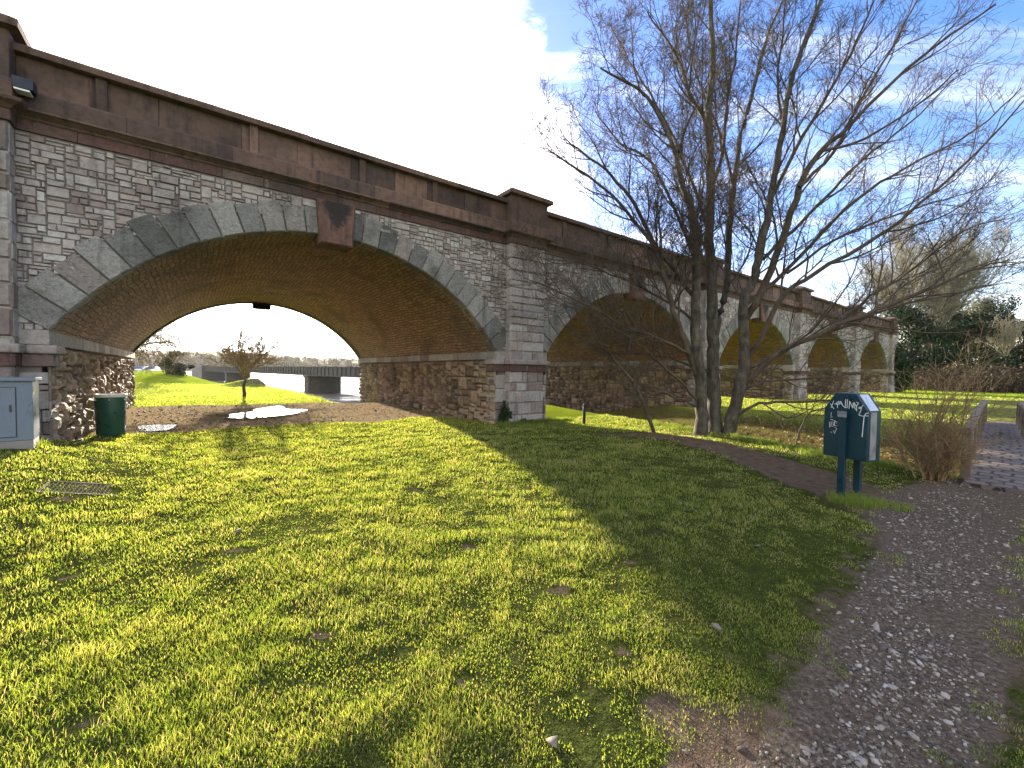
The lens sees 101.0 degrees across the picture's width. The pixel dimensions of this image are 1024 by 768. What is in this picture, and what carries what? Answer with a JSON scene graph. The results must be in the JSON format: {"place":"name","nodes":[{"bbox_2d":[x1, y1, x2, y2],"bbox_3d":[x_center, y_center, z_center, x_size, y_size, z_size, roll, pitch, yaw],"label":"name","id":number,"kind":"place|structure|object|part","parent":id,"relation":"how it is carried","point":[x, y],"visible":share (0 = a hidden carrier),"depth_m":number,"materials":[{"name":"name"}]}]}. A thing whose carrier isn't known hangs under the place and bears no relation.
{"place":"outdoors","nodes":[
{"label":"outdoors","id":0,"kind":"place"},
{"bbox_2d":[134,350,358,370],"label":"hill","id":1,"kind":"structure","parent":0,"point":[218,360],"depth_m":333.80,"materials":[{"name":"plant"}]},
{"bbox_2d":[133,348,359,368],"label":"wood","id":2,"kind":"object","parent":1,"relation":"on","point":[285,360],"visible":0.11,"depth_m":320.56,"materials":[{"name":"brown plant"}]},
{"bbox_2d":[186,371,359,402],"bbox_3d":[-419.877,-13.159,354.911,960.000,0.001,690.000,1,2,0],"label":"river","id":3,"kind":"structure","parent":0,"point":[349,392],"depth_m":63.90,"materials":[{"name":"grey liquid"}]},
{"bbox_2d":[0,370,1023,767],"bbox_3d":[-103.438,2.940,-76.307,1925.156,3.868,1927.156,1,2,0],"label":"ground","id":4,"kind":"structure","parent":0,"point":[1004,674],"depth_m":2.73,"materials":[{"name":"green plant"}]},
{"bbox_2d":[0,377,41,448],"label":"electrical cabinet","id":5,"kind":"object","parent":4,"relation":"on","point":[19,415],"visible":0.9,"depth_m":5.80,"materials":[{"name":"grey metal"}]},
{"bbox_3d":[-7.219,0.394,5.367,1.180,0.672,0.026,-1,2,-42],"label":"door","id":6,"kind":"part","parent":5,"relation":"part of","materials":[{"name":"grey paint"}]},
{"bbox_2d":[35,481,123,494],"bbox_3d":[-4.836,1.198,4.780,0.680,0.043,0.480,15,-5,-36],"label":"drain cover","id":7,"kind":"object","parent":4,"relation":"on","point":[85,484],"visible":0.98,"depth_m":4.72,"materials":[{"name":"metal"}]},
{"bbox_2d":[92,393,127,436],"bbox_3d":[-8.628,0.653,9.077,0.564,0.890,0.564,1,2,0],"label":"litter bin","id":8,"kind":"object","parent":4,"relation":"on","point":[110,414],"visible":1,"depth_m":8.90,"materials":[{"name":"green plastic"}]},
{"bbox_2d":[134,366,148,370],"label":"parked car","id":9,"kind":"object","parent":4,"relation":"on","point":[139,369],"visible":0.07,"depth_m":57.08,"materials":[{"name":"paint"}]},
{"bbox_2d":[149,366,161,370],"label":"parked car","id":10,"kind":"object","parent":4,"relation":"on","point":[155,368],"visible":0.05,"depth_m":59.30,"materials":[{"name":"paint"}]},
{"bbox_2d":[137,424,175,430],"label":"puddle","id":11,"kind":"object","parent":4,"relation":"on","point":[158,427],"visible":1,"depth_m":10.25,"materials":[{"name":"grey liquid"}]},
{"bbox_2d":[132,317,209,376],"bbox_3d":[-33.746,-4.172,35.523,11.212,8.283,11.854,0,2,-17],"label":"riverside tree","id":12,"kind":"object","parent":4,"relation":"on","point":[160,337],"visible":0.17,"depth_m":38.63,"materials":[{"name":"brown plant"}]},
{"bbox_2d":[159,350,194,375],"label":"evergreen shrub","id":13,"kind":"object","parent":4,"relation":"on","point":[178,370],"visible":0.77,"depth_m":42.99,"materials":[{"name":"green plant"}]},
{"bbox_2d":[165,361,188,374],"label":"pampas stem","id":14,"kind":"object","parent":4,"relation":"on","point":[174,366],"visible":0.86,"depth_m":41.95,"materials":[{"name":"plant"}]},
{"bbox_2d":[202,326,288,396],"bbox_3d":[-13.850,-1.061,22.209,3.705,3.948,3.272,1,2,0],"label":"young tree","id":15,"kind":"object","parent":4,"relation":"on","point":[241,359],"visible":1,"depth_m":22.02,"materials":[{"name":"brown plant"}]},
{"bbox_2d":[228,406,305,417],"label":"puddle","id":16,"kind":"object","parent":4,"relation":"on","point":[263,412],"visible":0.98,"depth_m":14.12,"materials":[{"name":"grey liquid"}]},
{"bbox_2d":[192,365,359,392],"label":"river bridge","id":17,"kind":"structure","parent":4,"relation":"on","point":[320,379],"depth_m":46.49,"materials":[{"name":"grey paint"}]},
{"bbox_2d":[126,402,442,433],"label":"gravel","id":18,"kind":"structure","parent":4,"relation":"on","point":[211,423],"depth_m":13.52,"materials":[{"name":"stone"}]},
{"bbox_2d":[0,12,899,441],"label":"stone viaduct","id":19,"kind":"object","parent":4,"relation":"on","point":[134,216],"visible":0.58,"depth_m":10.11,"materials":[{"name":"grey stone"}]},
{"bbox_2d":[11,74,36,97],"bbox_3d":[-7.303,-4.433,6.344,0.220,0.215,0.360,-1,2,-37],"label":"floodlight","id":20,"kind":"object","parent":19,"relation":"attached to","point":[24,86],"visible":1,"depth_m":6.23,"materials":[{"name":"black metal"}]},
{"bbox_2d":[894,342,914,391],"bbox_3d":[35.011,-1.401,38.117,2.993,5.599,1.469,1,2,0],"label":"ivy curtain","id":21,"kind":"object","parent":19,"relation":"attached to","point":[902,366],"visible":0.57,"depth_m":37.84,"materials":[{"name":"green plant"}]},
{"bbox_2d":[498,400,512,422],"bbox_3d":[-0.189,0.820,11.894,0.442,0.742,0.249,1,2,0],"label":"ivy plant","id":22,"kind":"object","parent":4,"relation":"on","point":[504,413],"visible":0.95,"depth_m":11.91,"materials":[{"name":"green plant"}]},
{"bbox_2d":[0,377,1023,767],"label":"grass","id":23,"kind":"structure","parent":4,"relation":"on","point":[210,393],"depth_m":3.17,"materials":[{"name":"green plant"}]},
{"bbox_2d":[546,735,557,747],"bbox_3d":[0.169,1.434,1.695,0.058,0.029,0.053,2,2,38],"label":"stone","id":24,"kind":"object","parent":4,"relation":"on","point":[552,741],"visible":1,"depth_m":1.68,"materials":[{"name":"white stone"}]},
{"bbox_2d":[582,403,586,423],"bbox_3d":[2.059,0.941,11.934,0.130,0.800,0.124,1,2,0],"label":"iron post","id":25,"kind":"object","parent":4,"relation":"on","point":[584,412],"visible":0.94,"depth_m":11.90,"materials":[{"name":"black metal"}]},
{"bbox_2d":[711,623,721,631],"bbox_3d":[1.188,1.410,2.451,0.057,0.044,0.033,1,2,20],"label":"stone","id":26,"kind":"object","parent":4,"relation":"on","point":[716,626],"visible":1,"depth_m":2.44,"materials":[{"name":"grey stone"}]},
{"bbox_2d":[623,411,815,448],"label":"undergrowth","id":27,"kind":"object","parent":4,"relation":"on","point":[686,425],"depth_m":11.53,"materials":[{"name":"green plant"}]},
{"bbox_2d":[479,0,1023,444],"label":"bare tree","id":28,"kind":"object","parent":4,"relation":"on","point":[699,217],"visible":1,"depth_m":9.54,"materials":[{"name":"grey plant"}]},
{"bbox_2d":[672,407,1016,477],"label":"undergrowth","id":29,"kind":"object","parent":4,"relation":"on","point":[773,415],"visible":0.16,"depth_m":13.08,"materials":[{"name":"plant"}]},
{"bbox_2d":[823,393,880,498],"bbox_3d":[4.116,0.878,5.136,0.355,1.535,0.496,0,2,-20],"label":"dog waste bin","id":30,"kind":"object","parent":4,"relation":"on","point":[852,426],"visible":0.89,"depth_m":5.04,"materials":[{"name":"teal metal"}]},
{"bbox_2d":[878,301,950,384],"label":"evergreen tree","id":31,"kind":"object","parent":4,"relation":"on","point":[898,311],"visible":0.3,"depth_m":45.69,"materials":[{"name":"green plant"}]},
{"bbox_2d":[899,322,947,358],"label":"evergreen tree","id":32,"kind":"object","parent":4,"relation":"on","point":[918,347],"visible":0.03,"depth_m":52.89,"materials":[{"name":"green plant"}]},
{"bbox_2d":[849,201,1023,359],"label":"feathery tree","id":33,"kind":"object","parent":4,"relation":"on","point":[969,282],"visible":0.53,"depth_m":49.54,"materials":[{"name":"grey plant"}]},
{"bbox_2d":[904,321,980,380],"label":"evergreen tree","id":34,"kind":"object","parent":4,"relation":"on","point":[949,337],"visible":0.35,"depth_m":49.19,"materials":[{"name":"green plant"}]},
{"bbox_2d":[874,312,1023,481],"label":"leafless shrub","id":35,"kind":"object","parent":4,"relation":"on","point":[943,456],"visible":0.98,"depth_m":6.00,"materials":[{"name":"brown plant"}]},
{"bbox_2d":[901,361,1023,393],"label":"bramble bank","id":36,"kind":"structure","parent":4,"relation":"on","point":[1007,384],"depth_m":40.48,"materials":[{"name":"brown plant"}]},
{"bbox_2d":[924,304,1001,370],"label":"evergreen tree","id":37,"kind":"object","parent":4,"relation":"on","point":[956,316],"visible":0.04,"depth_m":56.66,"materials":[{"name":"green plant"}]},
{"bbox_2d":[956,300,990,364],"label":"brown tree","id":38,"kind":"object","parent":4,"relation":"on","point":[969,310],"visible":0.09,"depth_m":66.73,"materials":[{"name":"green plant"}]},
{"bbox_2d":[933,318,1015,376],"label":"evergreen tree","id":39,"kind":"object","parent":4,"relation":"on","point":[953,348],"visible":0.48,"depth_m":53.24,"materials":[{"name":"green plant"}]},
{"bbox_2d":[959,296,1023,374],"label":"evergreen tree","id":40,"kind":"object","parent":4,"relation":"on","point":[991,316],"visible":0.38,"depth_m":59.21,"materials":[{"name":"green plant"}]},
{"bbox_2d":[960,400,1023,494],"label":"footbridge","id":41,"kind":"object","parent":4,"relation":"on","point":[1003,470],"visible":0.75,"depth_m":7.29,"materials":[{"name":"stone paving"},{"name":"stone"}]},
{"bbox_2d":[973,313,1023,376],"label":"bare sapling","id":42,"kind":"object","parent":4,"relation":"on","point":[1014,335],"visible":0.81,"depth_m":55.73,"materials":[{"name":"brown plant"}]},
{"bbox_2d":[982,291,1023,374],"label":"evergreen tree","id":43,"kind":"object","parent":4,"relation":"on","point":[1008,306],"visible":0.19,"depth_m":61.21,"materials":[{"name":"green plant"}]},
{"bbox_2d":[990,319,1023,371],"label":"evergreen tree","id":44,"kind":"object","parent":4,"relation":"on","point":[1020,360],"visible":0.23,"depth_m":57.13,"materials":[{"name":"green plant"}]},
{"bbox_2d":[1002,322,1023,373],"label":"evergreen tree","id":45,"kind":"object","parent":4,"relation":"on","point":[1018,356],"visible":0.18,"depth_m":56.93,"materials":[{"name":"green plant"}]},
{"bbox_2d":[0,0,1023,375],"label":"sky","id":46,"kind":"structure","parent":0,"point":[408,83],"materials":[{"name":"white"}]},
{"bbox_2d":[721,479,1023,767],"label":"gravel","id":47,"kind":"structure","parent":0,"point":[860,761],"depth_m":2.18,"materials":[{"name":"grey gravel"}]}
]}

